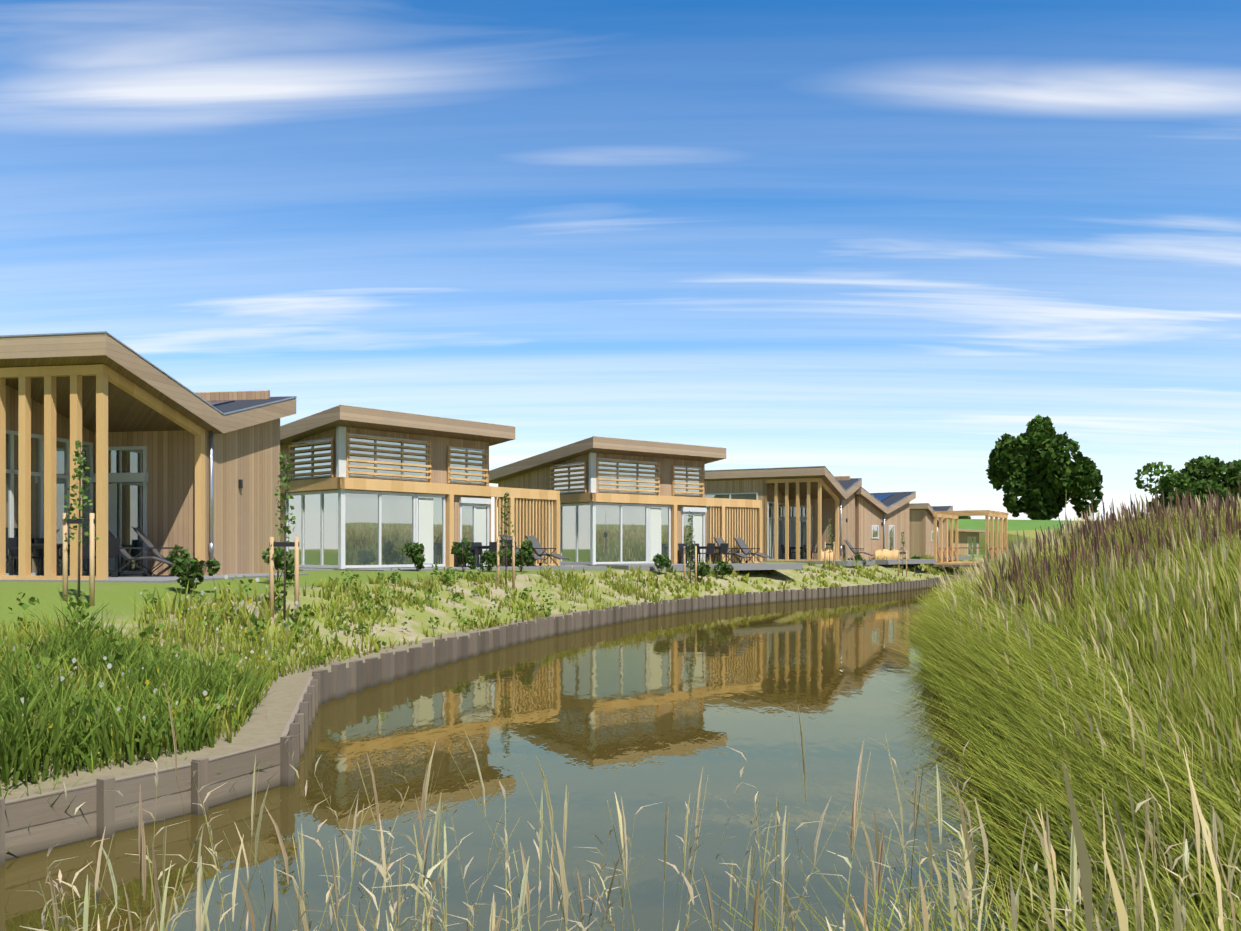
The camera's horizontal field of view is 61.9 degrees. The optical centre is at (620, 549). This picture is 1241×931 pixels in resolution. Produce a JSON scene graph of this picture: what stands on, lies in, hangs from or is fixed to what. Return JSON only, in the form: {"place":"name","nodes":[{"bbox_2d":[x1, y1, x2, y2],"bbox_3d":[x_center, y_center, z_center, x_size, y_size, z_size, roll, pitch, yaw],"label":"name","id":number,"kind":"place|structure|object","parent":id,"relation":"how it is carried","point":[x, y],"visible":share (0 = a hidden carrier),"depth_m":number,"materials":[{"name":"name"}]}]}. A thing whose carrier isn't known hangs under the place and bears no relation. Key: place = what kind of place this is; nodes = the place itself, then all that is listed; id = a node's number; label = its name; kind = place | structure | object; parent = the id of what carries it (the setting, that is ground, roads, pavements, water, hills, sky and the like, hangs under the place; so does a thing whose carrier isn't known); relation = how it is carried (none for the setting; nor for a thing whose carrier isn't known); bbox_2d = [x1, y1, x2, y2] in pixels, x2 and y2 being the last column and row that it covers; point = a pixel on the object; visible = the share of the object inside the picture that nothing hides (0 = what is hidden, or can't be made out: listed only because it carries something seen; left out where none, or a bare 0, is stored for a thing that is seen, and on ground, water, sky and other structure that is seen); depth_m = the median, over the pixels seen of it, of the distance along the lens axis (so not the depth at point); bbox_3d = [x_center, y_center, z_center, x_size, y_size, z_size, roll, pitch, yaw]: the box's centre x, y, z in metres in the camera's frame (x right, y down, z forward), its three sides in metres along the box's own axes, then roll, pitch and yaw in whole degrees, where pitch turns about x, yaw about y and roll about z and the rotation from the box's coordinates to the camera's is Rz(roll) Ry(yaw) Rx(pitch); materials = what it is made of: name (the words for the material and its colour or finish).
{"place":"outdoors","nodes":[
{"label":"outdoors","id":0,"kind":"place"},
{"bbox_2d":[0,584,1045,930],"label":"canal water","id":1,"kind":"structure","parent":0,"point":[632,716],"depth_m":9.22,"materials":[{"name":"liquid"}]},
{"bbox_2d":[0,530,1240,930],"bbox_3d":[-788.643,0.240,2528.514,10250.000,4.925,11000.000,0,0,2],"label":"ground","id":2,"kind":"structure","parent":0,"point":[114,596],"depth_m":21.26,"materials":[{"name":"green plant"}]},
{"bbox_2d":[62,442,94,605],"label":"tree stakes","id":3,"kind":"object","parent":2,"relation":"on","point":[79,521],"visible":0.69,"depth_m":16.60,"materials":[{"name":"beige wood"}]},
{"bbox_2d":[62,440,99,545],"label":"young tree leaves","id":4,"kind":"object","parent":3,"relation":"attached to","point":[79,472],"visible":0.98,"depth_m":16.59,"materials":[{"name":"green plant"}]},
{"bbox_2d":[0,331,308,582],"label":"house","id":5,"kind":"structure","parent":2,"relation":"on","point":[170,461],"depth_m":24.37,"materials":[{"name":"brown wood"}]},
{"bbox_2d":[7,538,43,575],"bbox_3d":[-12.968,0.192,22.519,0.520,0.880,0.520,0,0,10],"label":"chair","id":6,"kind":"object","parent":5,"relation":"on","point":[13,547],"visible":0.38,"depth_m":22.42,"materials":[{"name":"grey"}]},
{"bbox_2d":[31,544,69,575],"bbox_3d":[-12.248,0.257,22.799,0.850,0.750,1.500,0,0,10],"label":"table","id":7,"kind":"object","parent":5,"relation":"on","point":[39,546],"visible":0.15,"depth_m":22.07,"materials":[{"name":"grey"}]},
{"bbox_2d":[34,538,69,575],"bbox_3d":[-12.829,0.192,23.307,0.520,0.880,0.520,0,0,10],"label":"chair","id":8,"kind":"object","parent":5,"relation":"on","point":[38,541],"visible":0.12,"depth_m":23.15,"materials":[{"name":"grey"}]},
{"bbox_2d":[60,538,95,575],"bbox_3d":[-11.668,0.192,22.290,0.520,0.880,0.520,0,0,10],"label":"chair","id":9,"kind":"object","parent":5,"relation":"on","point":[85,551],"visible":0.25,"depth_m":22.13,"materials":[{"name":"grey"}]},
{"bbox_2d":[87,538,120,576],"bbox_3d":[-11.529,0.192,23.078,0.520,0.880,0.520,0,0,10],"label":"chair","id":10,"kind":"object","parent":5,"relation":"on","point":[113,547],"visible":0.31,"depth_m":23.09,"materials":[{"name":"grey"}]},
{"bbox_2d":[108,529,172,576],"bbox_3d":[-11.055,0.048,23.761,1.580,1.168,0.650,0,0,-15],"label":"lounger","id":11,"kind":"object","parent":5,"relation":"on","point":[124,553],"visible":0.71,"depth_m":23.52,"materials":[{"name":"grey fabric"}]},
{"bbox_2d":[132,527,206,575],"bbox_3d":[-10.629,0.048,24.447,1.580,1.168,0.650,0,0,-15],"label":"lounger","id":12,"kind":"object","parent":5,"relation":"on","point":[147,542],"visible":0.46,"depth_m":24.12,"materials":[{"name":"grey fabric"}]},
{"bbox_2d":[239,480,242,487],"bbox_3d":[-9.662,-1.658,26.304,0.070,0.220,0.080,0,0,10],"label":"wall lamp","id":13,"kind":"object","parent":5,"relation":"attached to","point":[240,483],"visible":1,"depth_m":26.27,"materials":[{"name":"grey metal"}]},
{"bbox_2d":[0,589,313,852],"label":"tall corner weeds","id":14,"kind":"object","parent":2,"relation":"on","point":[17,752],"visible":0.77,"depth_m":9.00,"materials":[{"name":"green plant"}]},
{"bbox_2d":[168,544,220,592],"bbox_3d":[-8.032,0.389,19.394,0.885,0.970,0.783,0,0,2],"label":"shrub","id":15,"kind":"object","parent":2,"relation":"on","point":[184,573],"depth_m":19.31,"materials":[{"name":"green plant"}]},
{"bbox_2d":[262,547,299,581],"bbox_3d":[-7.454,0.373,22.634,0.823,0.885,1.168,0,0,2],"label":"shrub","id":16,"kind":"object","parent":2,"relation":"on","point":[290,566],"depth_m":22.36,"materials":[{"name":"green plant"}]},
{"bbox_2d":[269,466,298,624],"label":"tree stakes","id":17,"kind":"object","parent":2,"relation":"on","point":[285,544],"visible":0.71,"depth_m":18.00,"materials":[{"name":"beige wood"}]},
{"bbox_2d":[270,452,295,563],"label":"young tree leaves","id":18,"kind":"object","parent":17,"relation":"attached to","point":[283,496],"visible":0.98,"depth_m":18.01,"materials":[{"name":"green plant"}]},
{"bbox_2d":[0,563,575,765],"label":"broadleaf weeds","id":19,"kind":"object","parent":2,"relation":"on","point":[150,628],"visible":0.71,"depth_m":16.51,"materials":[{"name":"green plant"}]},
{"bbox_2d":[401,541,425,570],"bbox_3d":[-6.329,0.232,31.638,0.792,0.989,0.821,0,0,2],"label":"shrub","id":20,"kind":"object","parent":2,"relation":"on","point":[417,557],"depth_m":31.50,"materials":[{"name":"green plant"}]},
{"bbox_2d":[280,404,606,570],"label":"house","id":21,"kind":"structure","parent":2,"relation":"on","point":[372,489],"depth_m":34.83,"materials":[{"name":"brown wood"}]},
{"bbox_2d":[455,542,474,566],"bbox_3d":[-5.518,0.192,36.535,0.520,0.880,0.520,0,0,40],"label":"chair","id":22,"kind":"object","parent":21,"relation":"on","point":[457,556],"visible":0.27,"depth_m":36.53,"materials":[{"name":"grey"}]},
{"bbox_2d":[472,542,482,563],"bbox_3d":[-5.004,0.192,37.148,0.520,0.880,0.520,0,0,40],"label":"chair","id":23,"kind":"object","parent":21,"relation":"on","point":[477,544],"visible":0.21,"depth_m":37.22,"materials":[{"name":"grey"}]},
{"bbox_2d":[463,546,507,566],"bbox_3d":[-4.755,0.257,36.417,0.850,0.750,1.500,0,0,40],"label":"table","id":24,"kind":"object","parent":21,"relation":"on","point":[475,547],"visible":0.38,"depth_m":35.75,"materials":[{"name":"grey"}]},
{"bbox_2d":[479,542,499,566],"bbox_3d":[-4.507,0.192,35.686,0.520,0.880,0.520,0,0,40],"label":"chair","id":25,"kind":"object","parent":21,"relation":"on","point":[492,547],"visible":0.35,"depth_m":35.52,"materials":[{"name":"grey"}]},
{"bbox_2d":[479,550,502,571],"bbox_3d":[-4.180,0.403,33.578,0.790,0.766,0.719,0,0,2],"label":"shrub","id":26,"kind":"object","parent":21,"relation":"on","point":[490,557],"depth_m":33.43,"materials":[{"name":"green plant"}]},
{"bbox_2d":[499,542,515,566],"bbox_3d":[-3.993,0.192,36.300,0.520,0.880,0.520,0,0,40],"label":"chair","id":27,"kind":"object","parent":21,"relation":"on","point":[508,546],"visible":0.17,"depth_m":36.06,"materials":[{"name":"grey"}]},
{"bbox_2d":[507,539,535,571],"bbox_3d":[-3.328,0.236,34.514,0.954,1.176,0.836,0,0,2],"label":"shrub","id":28,"kind":"object","parent":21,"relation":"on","point":[527,549],"depth_m":34.29,"materials":[{"name":"green plant"}]},
{"bbox_2d":[500,535,544,566],"bbox_3d":[-3.590,0.048,37.791,1.580,1.168,0.650,0,0,30],"label":"lounger","id":29,"kind":"object","parent":21,"relation":"on","point":[534,556],"visible":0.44,"depth_m":37.88,"materials":[{"name":"grey fabric"}]},
{"bbox_2d":[525,535,568,565],"bbox_3d":[-2.755,0.048,38.788,1.580,1.168,0.650,0,0,30],"label":"lounger","id":30,"kind":"object","parent":21,"relation":"on","point":[537,548],"visible":0.85,"depth_m":38.89,"materials":[{"name":"grey fabric"}]},
{"bbox_2d":[451,538,475,571],"bbox_3d":[-4.893,0.202,32.473,0.819,1.139,0.742,0,0,2],"label":"shrub","id":31,"kind":"object","parent":2,"relation":"on","point":[465,556],"depth_m":32.32,"materials":[{"name":"green plant"}]},
{"bbox_2d":[0,570,974,800],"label":"dirt strip","id":32,"kind":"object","parent":2,"relation":"on","point":[267,722],"depth_m":9.97,"materials":[{"name":"beige soil"}]},
{"bbox_2d":[0,554,999,778],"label":"bank weeds and flowers","id":33,"kind":"object","parent":32,"relation":"on","point":[195,626],"visible":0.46,"depth_m":17.16,"materials":[{"name":"green plant"}]},
{"bbox_2d":[0,571,976,865],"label":"sheet piling","id":34,"kind":"object","parent":2,"relation":"on","point":[106,807],"visible":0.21,"depth_m":9.23,"materials":[{"name":"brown wood"}]},
{"bbox_2d":[497,511,514,589],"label":"tree stakes","id":35,"kind":"object","parent":2,"relation":"on","point":[512,541],"visible":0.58,"depth_m":29.41,"materials":[{"name":"beige wood"}]},
{"bbox_2d":[498,492,513,553],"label":"young tree leaves","id":36,"kind":"object","parent":35,"relation":"attached to","point":[504,522],"visible":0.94,"depth_m":29.42,"materials":[{"name":"green plant"}]},
{"bbox_2d":[0,683,1240,930],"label":"grass stems","id":37,"kind":"object","parent":2,"relation":"on","point":[624,837],"visible":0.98,"depth_m":2.79,"materials":[{"name":"plant"}]},
{"bbox_2d":[489,436,802,571],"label":"house","id":38,"kind":"structure","parent":2,"relation":"on","point":[623,501],"depth_m":43.97,"materials":[{"name":"brown wood"}]},
{"bbox_2d":[678,543,693,563],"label":"chair","id":39,"kind":"object","parent":38,"relation":"on","point":[681,547],"visible":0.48,"depth_m":44.96,"materials":[{"name":"grey"}]},
{"bbox_2d":[686,546,719,563],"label":"table","id":40,"kind":"object","parent":38,"relation":"on","point":[698,547],"visible":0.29,"depth_m":44.23,"materials":[{"name":"grey"}]},
{"bbox_2d":[699,543,714,563],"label":"chair","id":41,"kind":"object","parent":38,"relation":"on","point":[710,548],"visible":0.9,"depth_m":43.76,"materials":[{"name":"grey"}]},
{"bbox_2d":[714,543,727,561],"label":"chair","id":42,"kind":"object","parent":38,"relation":"on","point":[723,548],"visible":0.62,"depth_m":44.23,"materials":[{"name":"grey plastic"}]},
{"bbox_2d":[713,537,750,562],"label":"lounger","id":43,"kind":"object","parent":38,"relation":"on","point":[719,541],"visible":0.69,"depth_m":45.95,"materials":[{"name":"grey fabric"}]},
{"bbox_2d":[734,537,770,562],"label":"lounger","id":44,"kind":"object","parent":38,"relation":"on","point":[742,545],"visible":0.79,"depth_m":46.80,"materials":[{"name":"grey fabric"}]},
{"bbox_2d":[653,553,671,573],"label":"shrub","id":45,"kind":"object","parent":2,"relation":"on","point":[663,560],"depth_m":40.10,"materials":[{"name":"green plant"}]},
{"bbox_2d":[684,535,696,583],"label":"tree stakes","id":46,"kind":"object","parent":2,"relation":"on","point":[685,550],"visible":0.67,"depth_m":40.21,"materials":[{"name":"brown wood"}]},
{"bbox_2d":[682,511,695,556],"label":"young tree leaves","id":47,"kind":"object","parent":46,"relation":"attached to","point":[690,528],"visible":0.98,"depth_m":40.19,"materials":[{"name":"green plant"}]},
{"bbox_2d":[686,560,710,581],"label":"shrub","id":48,"kind":"object","parent":2,"relation":"on","point":[704,568],"depth_m":41.02,"materials":[{"name":"green plant"}]},
{"bbox_2d":[714,560,733,578],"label":"shrub","id":49,"kind":"object","parent":2,"relation":"on","point":[724,568],"depth_m":42.53,"materials":[{"name":"green plant"}]},
{"bbox_2d":[705,466,874,565],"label":"house","id":50,"kind":"structure","parent":2,"relation":"on","point":[801,506],"depth_m":57.11,"materials":[{"name":"brown wood"}]},
{"bbox_2d":[781,545,792,558],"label":"chair","id":51,"kind":"object","parent":50,"relation":"on","point":[783,548],"visible":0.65,"depth_m":56.85,"materials":[{"name":"grey"}]},
{"bbox_2d":[789,547,811,558],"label":"table","id":52,"kind":"object","parent":50,"relation":"on","point":[802,548],"visible":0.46,"depth_m":56.28,"materials":[{"name":"grey"}]},
{"bbox_2d":[804,545,815,558],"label":"chair","id":53,"kind":"object","parent":50,"relation":"on","point":[813,548],"visible":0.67,"depth_m":56.24,"materials":[{"name":"grey plastic"}]},
{"bbox_2d":[822,550,832,560],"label":"log border","id":54,"kind":"object","parent":50,"relation":"on","point":[831,555],"visible":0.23,"depth_m":57.42,"materials":[{"name":"beige wood"}]},
{"bbox_2d":[844,540,873,559],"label":"lounger","id":55,"kind":"object","parent":50,"relation":"on","point":[851,548],"visible":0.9,"depth_m":58.49,"materials":[{"name":"grey fabric"}]},
{"bbox_2d":[852,554,865,565],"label":"shrub","id":56,"kind":"object","parent":50,"relation":"on","point":[859,557],"depth_m":56.88,"materials":[{"name":"green plant"}]},
{"bbox_2d":[824,542,834,572],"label":"tree stakes","id":57,"kind":"object","parent":2,"relation":"on","point":[825,544],"visible":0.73,"depth_m":51.45,"materials":[{"name":"brown wood"}]},
{"bbox_2d":[825,519,834,552],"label":"young tree leaves","id":58,"kind":"object","parent":57,"relation":"attached to","point":[829,537],"visible":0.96,"depth_m":51.47,"materials":[{"name":"green plant"}]},
{"bbox_2d":[854,487,935,564],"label":"house","id":59,"kind":"structure","parent":2,"relation":"on","point":[889,510],"depth_m":63.50,"materials":[{"name":"brown wood"}]},
{"bbox_2d":[875,549,898,559],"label":"log border","id":60,"kind":"object","parent":59,"relation":"on","point":[887,553],"visible":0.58,"depth_m":63.34,"materials":[{"name":"beige wood"}]},
{"bbox_2d":[910,555,920,567],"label":"shrub","id":61,"kind":"object","parent":59,"relation":"on","point":[915,557],"depth_m":66.03,"materials":[{"name":"green plant"}]},
{"bbox_2d":[898,551,906,576],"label":"tree stakes","id":62,"kind":"object","parent":2,"relation":"on","point":[899,552],"visible":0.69,"depth_m":59.27,"materials":[{"name":"brown wood"}]},
{"bbox_2d":[897,532,907,560],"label":"young tree leaves","id":63,"kind":"object","parent":62,"relation":"attached to","point":[902,541],"visible":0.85,"depth_m":59.27,"materials":[{"name":"green plant"}]},
{"bbox_2d":[902,558,916,567],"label":"shrub","id":64,"kind":"object","parent":2,"relation":"on","point":[911,565],"depth_m":63.55,"materials":[{"name":"green plant"}]},
{"bbox_2d":[909,503,969,560],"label":"lodge","id":65,"kind":"structure","parent":2,"relation":"on","point":[921,528],"depth_m":83.49,"materials":[{"name":"brown wood"}]},
{"bbox_2d":[948,516,970,518],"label":"bush","id":66,"kind":"object","parent":2,"relation":"on","point":[964,517],"visible":0.02,"depth_m":236.87,"materials":[{"name":"green plant"}]},
{"bbox_2d":[948,528,984,554],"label":"house","id":67,"kind":"structure","parent":2,"relation":"on","point":[971,536],"depth_m":114.12,"materials":[{"name":"brown wood"}]},
{"bbox_2d":[696,479,1240,930],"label":"tall grass","id":68,"kind":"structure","parent":2,"relation":"on","point":[1145,575],"depth_m":8.64,"materials":[{"name":"green plant"}]},
{"bbox_2d":[932,510,1008,572],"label":"pergola","id":69,"kind":"object","parent":2,"relation":"on","point":[955,515],"visible":0.73,"depth_m":71.26,"materials":[{"name":"brown wood"}]},
{"bbox_2d":[985,414,1103,519],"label":"tree","id":70,"kind":"object","parent":2,"relation":"on","point":[1039,471],"visible":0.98,"depth_m":206.31,"materials":[{"name":"green plant"}]},
{"bbox_2d":[860,569,1240,930],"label":"edge sedge reeds","id":71,"kind":"object","parent":2,"relation":"on","point":[1012,814],"visible":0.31,"depth_m":7.04,"materials":[{"name":"green plant"}]},
{"bbox_2d":[1146,498,1154,512],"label":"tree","id":72,"kind":"object","parent":2,"relation":"on","point":[1150,505],"depth_m":212.09,"materials":[{"name":"green plant"}]},
{"bbox_2d":[0,0,1240,541],"label":"sky","id":73,"kind":"structure","parent":0,"point":[876,242],"materials":[{"name":"blue"}]},
{"bbox_2d":[948,519,1119,530],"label":"dike embankment","id":74,"kind":"structure","parent":0,"point":[1012,525],"depth_m":167.25,"materials":[{"name":"green plant"}]},
{"bbox_2d":[1134,462,1236,512],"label":"tree","id":75,"kind":"object","parent":74,"relation":"on","point":[1167,484],"depth_m":189.71,"materials":[{"name":"green plant"}]},
{"bbox_2d":[1179,455,1240,498],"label":"tree","id":76,"kind":"object","parent":74,"relation":"on","point":[1199,468],"depth_m":195.71,"materials":[{"name":"green plant"}]}
]}

